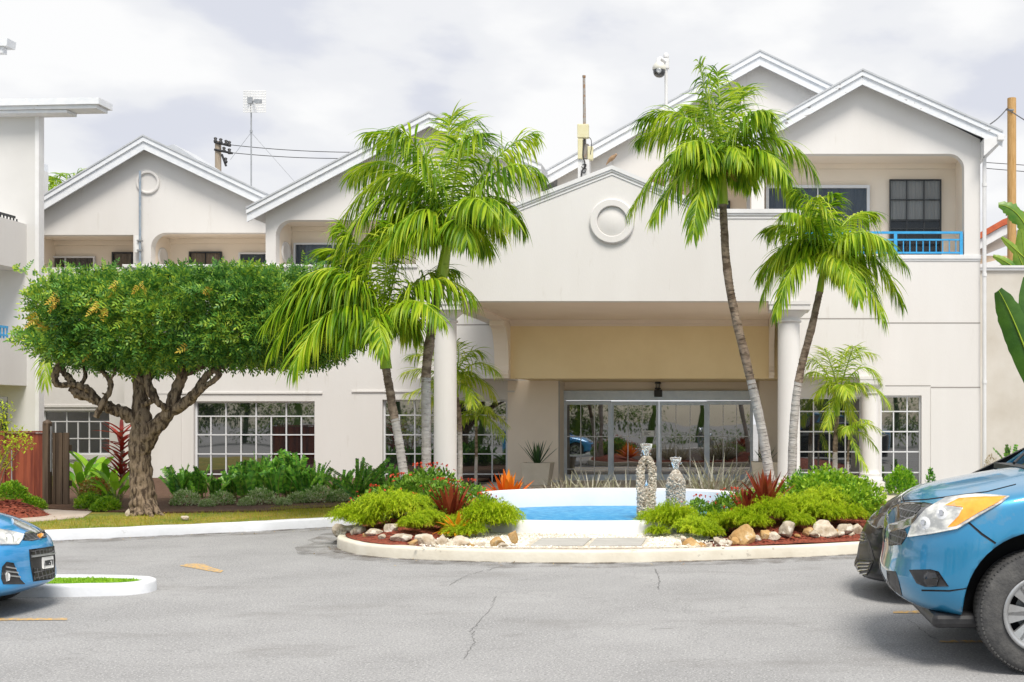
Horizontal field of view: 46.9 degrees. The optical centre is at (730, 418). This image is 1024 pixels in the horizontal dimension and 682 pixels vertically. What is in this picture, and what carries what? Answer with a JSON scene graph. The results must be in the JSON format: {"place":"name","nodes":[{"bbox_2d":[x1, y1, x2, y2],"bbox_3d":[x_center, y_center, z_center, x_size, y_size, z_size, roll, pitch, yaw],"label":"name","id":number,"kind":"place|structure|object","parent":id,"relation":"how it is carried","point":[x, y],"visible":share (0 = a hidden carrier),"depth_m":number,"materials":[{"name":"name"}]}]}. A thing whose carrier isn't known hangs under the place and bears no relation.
{"place":"outdoors","nodes":[
{"label":"outdoors","id":0,"kind":"place"},
{"bbox_2d":[20,509,92,521],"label":"path","id":1,"kind":"structure","parent":0,"point":[68,514],"depth_m":17.30,"materials":[{"name":"concrete"}]},
{"bbox_2d":[0,479,31,499],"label":"leafy bush","id":2,"kind":"object","parent":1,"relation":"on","point":[17,490],"visible":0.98,"depth_m":18.21,"materials":[{"name":"green plant"}]},
{"bbox_2d":[0,502,48,517],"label":"mulch mound","id":3,"kind":"object","parent":1,"relation":"on","point":[26,513],"visible":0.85,"depth_m":17.02,"materials":[{"name":"red plant"}]},
{"bbox_2d":[0,399,35,485],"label":"yellow shrub","id":4,"kind":"object","parent":3,"relation":"on","point":[3,460],"visible":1,"depth_m":16.89,"materials":[{"name":"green plant"}]},
{"bbox_2d":[29,476,350,529],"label":"lawn","id":5,"kind":"structure","parent":0,"point":[101,514],"depth_m":16.72,"materials":[{"name":"plant"}]},
{"bbox_2d":[3,250,368,516],"bbox_3d":[-8.119,-0.450,17.524,5.490,4.012,2.989,0,0,0],"label":"topiary tree","id":6,"kind":"object","parent":5,"relation":"on","point":[157,307],"visible":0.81,"depth_m":16.69,"materials":[{"name":"green plant"}]},
{"bbox_2d":[44,477,488,512],"bbox_3d":[-10.200,1.470,23.025,8.600,0.040,10.550,0,0,0],"label":"hedge bed","id":7,"kind":"object","parent":5,"relation":"on","point":[163,493],"visible":0.3,"depth_m":19.07,"materials":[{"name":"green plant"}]},
{"bbox_2d":[0,420,52,504],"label":"wooden fence","id":8,"kind":"object","parent":7,"relation":"on","point":[32,472],"visible":0.65,"depth_m":19.30,"materials":[{"name":"red wood"}]},
{"bbox_2d":[50,426,71,503],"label":"wooden gate","id":9,"kind":"structure","parent":8,"relation":"attached to","point":[60,447],"depth_m":19.32,"materials":[{"name":"brown wood"}]},
{"bbox_2d":[70,456,111,496],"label":"broad leaf plant","id":10,"kind":"object","parent":7,"relation":"on","point":[80,474],"visible":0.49,"depth_m":20.07,"materials":[{"name":"green plant"}]},
{"bbox_2d":[88,495,123,511],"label":"leafy bush","id":11,"kind":"object","parent":7,"relation":"on","point":[105,502],"visible":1,"depth_m":18.12,"materials":[{"name":"green plant"}]},
{"bbox_2d":[90,470,129,499],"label":"broad leaf plant","id":12,"kind":"object","parent":7,"relation":"on","point":[115,485],"visible":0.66,"depth_m":18.84,"materials":[{"name":"green plant"}]},
{"bbox_2d":[93,419,130,501],"bbox_3d":[-10.609,0.731,19.979,0.865,1.479,0.796,0,0,35],"label":"red cordyline","id":13,"kind":"object","parent":7,"relation":"on","point":[121,470],"visible":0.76,"depth_m":19.97,"materials":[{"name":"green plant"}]},
{"bbox_2d":[158,465,189,497],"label":"hedge plant","id":14,"kind":"object","parent":7,"relation":"on","point":[177,482],"visible":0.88,"depth_m":20.52,"materials":[{"name":"green plant"}]},
{"bbox_2d":[168,487,202,505],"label":"variegated shrub","id":15,"kind":"object","parent":7,"relation":"on","point":[193,499],"visible":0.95,"depth_m":19.11,"materials":[{"name":"green plant"}]},
{"bbox_2d":[180,465,211,497],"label":"hedge plant","id":16,"kind":"object","parent":7,"relation":"on","point":[198,484],"visible":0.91,"depth_m":20.79,"materials":[{"name":"green plant"}]},
{"bbox_2d":[230,464,258,498],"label":"hedge plant","id":17,"kind":"object","parent":7,"relation":"on","point":[243,482],"visible":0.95,"depth_m":20.40,"materials":[{"name":"green plant"}]},
{"bbox_2d":[234,451,282,497],"bbox_3d":[-8.527,1.036,20.940,0.734,0.875,0.779,0,0,13],"label":"hedge plant","id":18,"kind":"object","parent":7,"relation":"on","point":[255,467],"visible":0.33,"depth_m":20.89,"materials":[{"name":"green plant"}]},
{"bbox_2d":[244,486,279,504],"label":"variegated shrub","id":19,"kind":"object","parent":7,"relation":"on","point":[273,498],"visible":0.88,"depth_m":19.43,"materials":[{"name":"green plant"}]},
{"bbox_2d":[253,462,285,498],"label":"hedge plant","id":20,"kind":"object","parent":7,"relation":"on","point":[274,481],"visible":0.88,"depth_m":20.52,"materials":[{"name":"green plant"}]},
{"bbox_2d":[267,454,310,497],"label":"hedge plant","id":21,"kind":"object","parent":7,"relation":"on","point":[290,486],"visible":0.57,"depth_m":20.75,"materials":[{"name":"green plant"}]},
{"bbox_2d":[286,463,319,498],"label":"hedge plant","id":22,"kind":"object","parent":7,"relation":"on","point":[302,482],"visible":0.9,"depth_m":20.51,"materials":[{"name":"green plant"}]},
{"bbox_2d":[301,483,334,502],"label":"variegated shrub","id":23,"kind":"object","parent":7,"relation":"on","point":[317,495],"visible":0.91,"depth_m":19.81,"materials":[{"name":"green plant"}]},
{"bbox_2d":[322,457,390,501],"bbox_3d":[-6.239,1.069,19.437,1.035,0.814,0.948,0,0,34],"label":"cycad","id":24,"kind":"object","parent":7,"relation":"on","point":[364,478],"visible":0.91,"depth_m":19.46,"materials":[{"name":"green plant"}]},
{"bbox_2d":[398,338,502,483],"bbox_3d":[-5.609,-0.026,22.963,2.293,3.269,1.678,0,0,0],"label":"palm tree","id":25,"kind":"object","parent":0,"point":[463,377],"visible":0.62,"depth_m":22.95,"materials":[{"name":"green plant"}]},
{"bbox_2d":[0,424,1023,681],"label":"ground","id":26,"kind":"structure","parent":0,"point":[310,604],"depth_m":8.99,"materials":[{"name":"grey asphalt"}]},
{"bbox_2d":[0,512,56,600],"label":"parked car","id":27,"kind":"object","parent":26,"relation":"on","point":[27,556],"visible":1,"depth_m":9.43,"materials":[{"name":"blue paint"}]},
{"bbox_2d":[0,38,112,430],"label":"neighbour building","id":28,"kind":"structure","parent":26,"relation":"on","point":[23,178],"depth_m":24.75,"materials":[{"name":"grey paint"}]},
{"bbox_2d":[31,356,52,393],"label":"palm frond","id":29,"kind":"object","parent":28,"relation":"hanging from","point":[41,368],"visible":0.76,"depth_m":23.82,"materials":[{"name":"green plant"}]},
{"bbox_2d":[12,574,156,597],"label":"parking kerb","id":30,"kind":"structure","parent":26,"relation":"on","point":[147,584],"depth_m":10.32,"materials":[{"name":"white concrete"}]},
{"bbox_2d":[45,517,355,540],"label":"lawn kerb","id":31,"kind":"structure","parent":26,"relation":"on","point":[145,531],"depth_m":15.79,"materials":[{"name":"white concrete"}]},
{"bbox_2d":[213,137,232,170],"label":"utility pole","id":32,"kind":"object","parent":26,"relation":"on","point":[218,150],"visible":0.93,"depth_m":49.83,"materials":[{"name":"grey wood"}]},
{"bbox_2d":[44,49,1005,500],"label":"hotel building","id":33,"kind":"structure","parent":26,"relation":"on","point":[596,321],"depth_m":26.50,"materials":[{"name":"white paint"}]},
{"bbox_2d":[53,256,95,266],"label":"window","id":34,"kind":"structure","parent":33,"relation":"in","point":[83,260],"depth_m":31.02,"materials":[{"name":"white glass"}]},
{"bbox_2d":[44,410,108,453],"bbox_3d":[-17.142,0.370,30.130,1.772,1.158,0.060,0,0,0],"label":"window","id":35,"kind":"structure","parent":33,"relation":"in","point":[80,424],"depth_m":30.14,"materials":[{"name":"white glass"}]},
{"bbox_2d":[189,251,221,263],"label":"window","id":36,"kind":"structure","parent":33,"relation":"in","point":[206,256],"depth_m":31.02,"materials":[{"name":"grey glass"}]},
{"bbox_2d":[196,401,314,476],"bbox_3d":[-11.636,0.684,28.130,2.956,2.201,0.060,0,0,0],"label":"window","id":37,"kind":"structure","parent":33,"relation":"in","point":[227,432],"depth_m":28.14,"materials":[{"name":"white"}]},
{"bbox_2d":[230,90,293,185],"bbox_3d":[-13.619,-8.063,32.977,2.002,2.772,1.055,0,0,0],"label":"grid aerial","id":38,"kind":"object","parent":33,"relation":"on","point":[251,100],"visible":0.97,"depth_m":32.97,"materials":[{"name":"grey metal"}]},
{"bbox_2d":[293,243,364,263],"bbox_3d":[-10.045,-4.006,28.993,1.986,0.851,0.095,0,0,0],"label":"window","id":39,"kind":"structure","parent":33,"relation":"in","point":[297,247],"depth_m":29.02,"materials":[{"name":"white"}]},
{"bbox_2d":[384,400,506,481],"bbox_3d":[-6.987,0.664,28.130,3.034,2.240,0.060,0,0,0],"label":"window","id":40,"kind":"structure","parent":33,"relation":"in","point":[492,452],"depth_m":28.14,"materials":[{"name":"white"}]},
{"bbox_2d":[459,394,509,484],"bbox_3d":[-5.354,0.541,24.457,1.290,2.127,1.206,0,0,0],"label":"palm tree","id":41,"kind":"object","parent":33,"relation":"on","point":[484,410],"visible":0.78,"depth_m":24.55,"materials":[{"name":"green plant"}]},
{"bbox_2d":[520,462,554,485],"bbox_3d":[-4.554,1.307,27.050,0.702,0.526,0.702,0,0,0],"label":"planter","id":42,"kind":"object","parent":33,"relation":"on","point":[536,473],"visible":0.94,"depth_m":26.74,"materials":[{"name":"concrete"}]},
{"bbox_2d":[577,75,592,177],"bbox_3d":[-2.905,-5.133,22.955,0.304,3.486,0.290,0,0,0],"label":"antenna mast","id":43,"kind":"object","parent":33,"relation":"on","point":[585,154],"visible":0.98,"depth_m":22.88,"materials":[{"name":"grey metal"}]},
{"bbox_2d":[564,401,610,479],"bbox_3d":[-3.615,0.557,28.980,1.187,2.005,0.060,0,0,0],"label":"door","id":44,"kind":"structure","parent":33,"relation":"in","point":[587,424],"depth_m":28.98,"materials":[{"name":"glass"}]},
{"bbox_2d":[611,401,658,479],"bbox_3d":[-2.421,0.564,29.045,1.200,1.992,0.070,0,0,0],"label":"door","id":45,"kind":"structure","parent":33,"relation":"in","point":[633,423],"depth_m":29.05,"materials":[{"name":"glass"}]},
{"bbox_2d":[652,53,668,186],"bbox_3d":[-1.384,-5.421,23.268,0.436,4.063,0.278,0,0,-37],"label":"security camera","id":46,"kind":"object","parent":33,"relation":"attached to","point":[659,68],"visible":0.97,"depth_m":23.34,"materials":[{"name":"white paint"}]},
{"bbox_2d":[659,401,706,479],"bbox_3d":[-1.207,0.564,29.050,1.200,1.992,0.060,0,0,0],"label":"door","id":47,"kind":"structure","parent":33,"relation":"in","point":[682,424],"depth_m":29.05,"materials":[{"name":"glass"}]},
{"bbox_2d":[707,401,752,479],"bbox_3d":[-0.020,0.557,28.980,1.173,2.005,0.060,0,0,0],"label":"door","id":48,"kind":"structure","parent":33,"relation":"in","point":[729,423],"depth_m":28.98,"materials":[{"name":"glass"}]},
{"bbox_2d":[766,185,869,254],"bbox_3d":[2.050,-4.409,26.993,2.440,2.151,0.095,0,0,0],"label":"window","id":49,"kind":"structure","parent":33,"relation":"in","point":[858,197],"depth_m":27.02,"materials":[{"name":"white"}]},
{"bbox_2d":[800,397,860,478],"bbox_3d":[2.249,0.587,26.130,1.451,2.140,0.060,0,0,0],"label":"window","id":50,"kind":"structure","parent":33,"relation":"in","point":[816,446],"depth_m":26.14,"materials":[{"name":"white"}]},
{"bbox_2d":[881,395,920,488],"bbox_3d":[3.864,0.568,26.130,0.931,2.177,0.060,0,0,0],"label":"window","id":51,"kind":"structure","parent":33,"relation":"in","point":[901,427],"depth_m":26.14,"materials":[{"name":"white"}]},
{"bbox_2d":[889,179,941,254],"bbox_3d":[4.346,-4.478,26.998,1.220,2.289,0.084,0,0,0],"label":"window","id":52,"kind":"structure","parent":33,"relation":"in","point":[914,204],"depth_m":27.03,"materials":[{"name":"grey glass"}]},
{"bbox_2d":[337,524,859,562],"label":"island kerb","id":53,"kind":"structure","parent":26,"relation":"on","point":[345,543],"depth_m":12.91,"materials":[{"name":"beige concrete"}]},
{"bbox_2d":[345,504,884,546],"bbox_3d":[-0.696,1.357,16.449,8.702,0.274,7.325,0,0,0],"label":"mulch bed","id":54,"kind":"object","parent":53,"relation":"on","point":[809,539],"visible":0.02,"depth_m":13.79,"materials":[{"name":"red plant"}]},
{"bbox_2d":[323,499,385,522],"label":"asparagus fern","id":55,"kind":"object","parent":54,"relation":"on","point":[345,511],"visible":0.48,"depth_m":14.43,"materials":[{"name":"green plant"}]},
{"bbox_2d":[343,511,390,527],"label":"asparagus fern","id":56,"kind":"object","parent":54,"relation":"on","point":[364,520],"visible":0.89,"depth_m":14.10,"materials":[{"name":"green plant"}]},
{"bbox_2d":[254,206,482,478],"bbox_3d":[-5.267,-0.851,16.846,3.181,4.614,2.265,0,0,-20],"label":"palm tree","id":57,"kind":"object","parent":54,"relation":"on","point":[362,313],"visible":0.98,"depth_m":16.36,"materials":[{"name":"green plant"}]},
{"bbox_2d":[352,486,417,520],"bbox_3d":[-4.302,1.040,14.308,0.809,0.454,0.870,0,0,-36],"label":"asparagus fern","id":58,"kind":"object","parent":54,"relation":"on","point":[380,504],"visible":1,"depth_m":14.17,"materials":[{"name":"green plant"}]},
{"bbox_2d":[368,472,428,520],"bbox_3d":[-4.466,1.040,15.418,0.928,0.647,0.931,0,0,23],"label":"flowering bush","id":59,"kind":"object","parent":54,"relation":"on","point":[394,484],"visible":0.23,"depth_m":15.28,"materials":[{"name":"green plant"}]},
{"bbox_2d":[385,488,435,513],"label":"asparagus fern","id":60,"kind":"object","parent":54,"relation":"on","point":[418,501],"visible":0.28,"depth_m":14.67,"materials":[{"name":"green plant"}]},
{"bbox_2d":[394,511,433,528],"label":"asparagus fern","id":61,"kind":"object","parent":54,"relation":"on","point":[418,520],"visible":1,"depth_m":13.79,"materials":[{"name":"green plant"}]},
{"bbox_2d":[386,462,451,515],"bbox_3d":[-4.186,0.959,15.476,1.071,0.744,1.067,0,0,-26],"label":"flowering bush","id":62,"kind":"object","parent":54,"relation":"on","point":[414,477],"visible":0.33,"depth_m":15.37,"materials":[{"name":"green plant"}]},
{"bbox_2d":[327,99,553,471],"bbox_3d":[-4.417,-1.711,17.235,3.599,6.258,2.530,0,0,0],"label":"palm tree","id":63,"kind":"object","parent":54,"relation":"on","point":[434,227],"visible":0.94,"depth_m":16.99,"materials":[{"name":"green plant"}]},
{"bbox_2d":[414,476,469,515],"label":"flowering bush","id":64,"kind":"object","parent":54,"relation":"on","point":[439,484],"visible":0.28,"depth_m":15.12,"materials":[{"name":"green plant"}]},
{"bbox_2d":[428,482,475,516],"bbox_3d":[-3.685,1.081,14.986,0.634,0.522,0.707,0,0,5],"label":"bromeliad","id":65,"kind":"object","parent":54,"relation":"on","point":[451,502],"visible":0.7,"depth_m":14.88,"materials":[{"name":"red plant"}]},
{"bbox_2d":[486,469,532,490],"bbox_3d":[-3.561,1.103,18.179,1.004,0.616,1.053,0,0,24],"label":"bromeliad","id":66,"kind":"object","parent":54,"relation":"on","point":[507,482],"visible":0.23,"depth_m":18.10,"materials":[{"name":"orange plant"}]},
{"bbox_2d":[531,537,591,545],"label":"paving slab","id":67,"kind":"structure","parent":54,"relation":"on","point":[563,541],"depth_m":13.43,"materials":[{"name":"white concrete"}]},
{"bbox_2d":[415,531,729,548],"bbox_3d":[-1.850,1.479,13.941,3.200,0.042,2.118,0,0,0],"label":"gravel bed","id":68,"kind":"object","parent":54,"relation":"on","point":[530,543],"visible":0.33,"depth_m":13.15,"materials":[{"name":"beige gravel"}]},
{"bbox_2d":[452,493,519,527],"bbox_3d":[-3.034,1.150,14.309,0.914,0.476,0.849,0,0,-34],"label":"asparagus fern","id":69,"kind":"object","parent":68,"relation":"on","point":[493,511],"visible":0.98,"depth_m":14.18,"materials":[{"name":"green plant"}]},
{"bbox_2d":[667,513,722,533],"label":"asparagus fern","id":70,"kind":"object","parent":68,"relation":"on","point":[687,524],"visible":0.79,"depth_m":13.90,"materials":[{"name":"green plant"}]},
{"bbox_2d":[589,537,645,545],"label":"paving slab","id":71,"kind":"structure","parent":54,"relation":"on","point":[618,541],"depth_m":13.43,"materials":[{"name":"white concrete"}]},
{"bbox_2d":[674,493,728,535],"bbox_3d":[-0.383,1.239,14.740,0.789,0.550,0.792,0,0,-3],"label":"flowering bush","id":72,"kind":"object","parent":54,"relation":"on","point":[696,503],"visible":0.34,"depth_m":14.69,"materials":[{"name":"green plant"}]},
{"bbox_2d":[665,456,759,490],"bbox_3d":[-0.380,1.012,18.087,1.829,0.872,1.646,0,0,-26],"label":"strap leaved plant","id":73,"kind":"object","parent":54,"relation":"on","point":[702,482],"visible":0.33,"depth_m":18.07,"materials":[{"name":"grey plant"}]},
{"bbox_2d":[624,56,821,489],"bbox_3d":[-0.109,-2.065,17.290,2.985,6.706,2.249,0,0,0],"label":"palm tree","id":74,"kind":"object","parent":54,"relation":"on","point":[719,162],"visible":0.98,"depth_m":17.09,"materials":[{"name":"green plant"}]},
{"bbox_2d":[684,453,761,491],"bbox_3d":[-0.199,0.993,18.385,1.908,0.910,1.718,0,0,-27],"label":"strap leaved plant","id":75,"kind":"object","parent":54,"relation":"on","point":[721,480],"visible":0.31,"depth_m":18.33,"materials":[{"name":"grey plant"}]},
{"bbox_2d":[706,486,759,527],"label":"flowering bush","id":76,"kind":"object","parent":54,"relation":"on","point":[728,502],"visible":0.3,"depth_m":14.76,"materials":[{"name":"green plant"}]},
{"bbox_2d":[716,503,768,525],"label":"asparagus fern","id":77,"kind":"object","parent":54,"relation":"on","point":[731,514],"visible":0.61,"depth_m":13.91,"materials":[{"name":"green plant"}]},
{"bbox_2d":[729,524,755,544],"bbox_3d":[0.140,1.379,13.355,0.333,0.295,0.236,0,0,35],"label":"rock","id":78,"kind":"object","parent":54,"relation":"on","point":[744,534],"visible":0.82,"depth_m":13.28,"materials":[{"name":"stone"}]},
{"bbox_2d":[737,511,775,527],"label":"asparagus fern","id":79,"kind":"object","parent":54,"relation":"on","point":[760,520],"visible":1,"depth_m":13.67,"materials":[{"name":"green plant"}]},
{"bbox_2d":[746,495,785,517],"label":"asparagus fern","id":80,"kind":"object","parent":54,"relation":"on","point":[760,507],"visible":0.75,"depth_m":13.95,"materials":[{"name":"green plant"}]},
{"bbox_2d":[741,469,792,502],"bbox_3d":[0.422,0.891,14.599,0.634,0.522,0.707,0,0,34],"label":"bromeliad","id":81,"kind":"object","parent":54,"relation":"on","point":[766,487],"visible":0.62,"depth_m":14.48,"materials":[{"name":"red plant"}]},
{"bbox_2d":[766,498,799,518],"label":"asparagus fern","id":82,"kind":"object","parent":54,"relation":"on","point":[787,511],"visible":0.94,"depth_m":13.85,"materials":[{"name":"green plant"}]},
{"bbox_2d":[772,490,819,512],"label":"asparagus fern","id":83,"kind":"object","parent":54,"relation":"on","point":[789,498],"visible":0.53,"depth_m":14.18,"materials":[{"name":"green plant"}]},
{"bbox_2d":[788,470,838,495],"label":"broad leaved bush","id":84,"kind":"object","parent":54,"relation":"on","point":[820,478],"visible":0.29,"depth_m":15.30,"materials":[{"name":"green plant"}]},
{"bbox_2d":[793,497,834,516],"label":"asparagus fern","id":85,"kind":"object","parent":54,"relation":"on","point":[812,506],"visible":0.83,"depth_m":13.98,"materials":[{"name":"green plant"}]},
{"bbox_2d":[801,481,855,505],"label":"asparagus fern","id":86,"kind":"object","parent":54,"relation":"on","point":[835,496],"visible":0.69,"depth_m":14.49,"materials":[{"name":"green plant"}]},
{"bbox_2d":[811,501,849,520],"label":"asparagus fern","id":87,"kind":"object","parent":54,"relation":"on","point":[837,512],"visible":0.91,"depth_m":13.96,"materials":[{"name":"green plant"}]},
{"bbox_2d":[750,186,911,487],"bbox_3d":[1.488,-1.116,17.099,2.430,4.786,2.266,0,0,0],"label":"palm tree","id":88,"kind":"object","parent":54,"relation":"on","point":[840,261],"visible":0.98,"depth_m":16.78,"materials":[{"name":"green plant"}]},
{"bbox_2d":[829,500,870,520],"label":"asparagus fern","id":89,"kind":"object","parent":54,"relation":"on","point":[854,512],"visible":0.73,"depth_m":14.11,"materials":[{"name":"green plant"}]},
{"bbox_2d":[832,482,876,516],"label":"broad leaved bush","id":90,"kind":"object","parent":54,"relation":"on","point":[864,504],"visible":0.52,"depth_m":14.79,"materials":[{"name":"green plant"}]},
{"bbox_2d":[837,474,888,511],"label":"broad leaved bush","id":91,"kind":"object","parent":54,"relation":"on","point":[870,489],"visible":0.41,"depth_m":15.10,"materials":[{"name":"green plant"}]},
{"bbox_2d":[467,488,732,533],"bbox_3d":[-1.780,1.308,16.050,3.940,0.485,3.180,0,0,0],"label":"fountain basin","id":92,"kind":"object","parent":26,"relation":"on","point":[542,497],"visible":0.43,"depth_m":17.06,"materials":[{"name":"white paint"}]},
{"bbox_2d":[515,506,706,519],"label":"water","id":93,"kind":"structure","parent":92,"relation":"in","point":[584,513],"depth_m":16.05,"materials":[{"name":"blue liquid"}]},
{"bbox_2d":[636,444,656,518],"bbox_3d":[-1.113,0.859,15.150,0.290,1.092,0.274,0,0,0],"label":"decorative vase","id":94,"kind":"object","parent":93,"relation":"in","point":[646,497],"visible":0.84,"depth_m":15.10,"materials":[{"name":"beige stone"}]},
{"bbox_2d":[665,456,685,508],"bbox_3d":[-0.772,0.967,16.100,0.295,0.869,0.296,0,0,0],"label":"fountain spout","id":95,"kind":"object","parent":93,"relation":"in","point":[675,488],"visible":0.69,"depth_m":16.01,"materials":[{"name":"white stone"}]},
{"bbox_2d":[883,464,918,494],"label":"window shrub","id":96,"kind":"object","parent":26,"relation":"on","point":[900,478],"visible":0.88,"depth_m":23.46,"materials":[{"name":"green plant"}]},
{"bbox_2d":[854,448,1023,581],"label":"parked car","id":97,"kind":"object","parent":26,"relation":"on","point":[866,563],"visible":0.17,"depth_m":10.27,"materials":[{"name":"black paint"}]},
{"bbox_2d":[879,450,1023,671],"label":"parked car","id":98,"kind":"object","parent":26,"relation":"on","point":[952,554],"visible":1,"depth_m":7.25,"materials":[{"name":"blue paint"}]},
{"bbox_2d":[980,265,1023,468],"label":"boundary wall","id":99,"kind":"structure","parent":26,"relation":"on","point":[1005,405],"depth_m":27.20,"materials":[{"name":"white paint"}]},
{"bbox_2d":[993,201,1023,264],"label":"banana plant","id":100,"kind":"object","parent":26,"relation":"on","point":[1013,212],"visible":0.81,"depth_m":31.00,"materials":[{"name":"green plant"}]},
{"bbox_2d":[994,277,1023,381],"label":"banana plant","id":101,"kind":"object","parent":26,"relation":"on","point":[1009,311],"visible":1,"depth_m":15.37,"materials":[{"name":"green plant"}]},
{"bbox_2d":[1006,97,1015,260],"bbox_3d":[9.308,-4.502,37.991,0.301,12.205,0.326,0,0,45],"label":"utility pole","id":102,"kind":"object","parent":26,"relation":"on","point":[1011,162],"visible":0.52,"depth_m":37.88,"materials":[{"name":"brown wood"}]},
{"bbox_2d":[0,0,1023,423],"label":"sky","id":103,"kind":"structure","parent":0,"point":[176,72],"materials":[{"name":"white"}]},
{"bbox_2d":[641,497,699,527],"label":"asparagus fern","id":104,"kind":"object","parent":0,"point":[664,513],"visible":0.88,"depth_m":14.27,"materials":[{"name":"green plant"}]},
{"bbox_2d":[802,341,893,470],"bbox_3d":[2.240,0.060,22.557,1.876,3.098,1.603,0,0,0],"label":"palm tree","id":105,"kind":"object","parent":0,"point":[843,393],"visible":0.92,"depth_m":22.44,"materials":[{"name":"green plant"}]},
{"bbox_2d":[836,419,883,473],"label":"palm tree","id":106,"kind":"object","parent":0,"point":[848,431],"visible":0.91,"depth_m":22.32,"materials":[{"name":"green plant"}]},
{"bbox_2d":[980,211,1023,264],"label":"red roofed house","id":107,"kind":"structure","parent":0,"point":[996,232],"depth_m":43.50,"materials":[{"name":"beige paint"}]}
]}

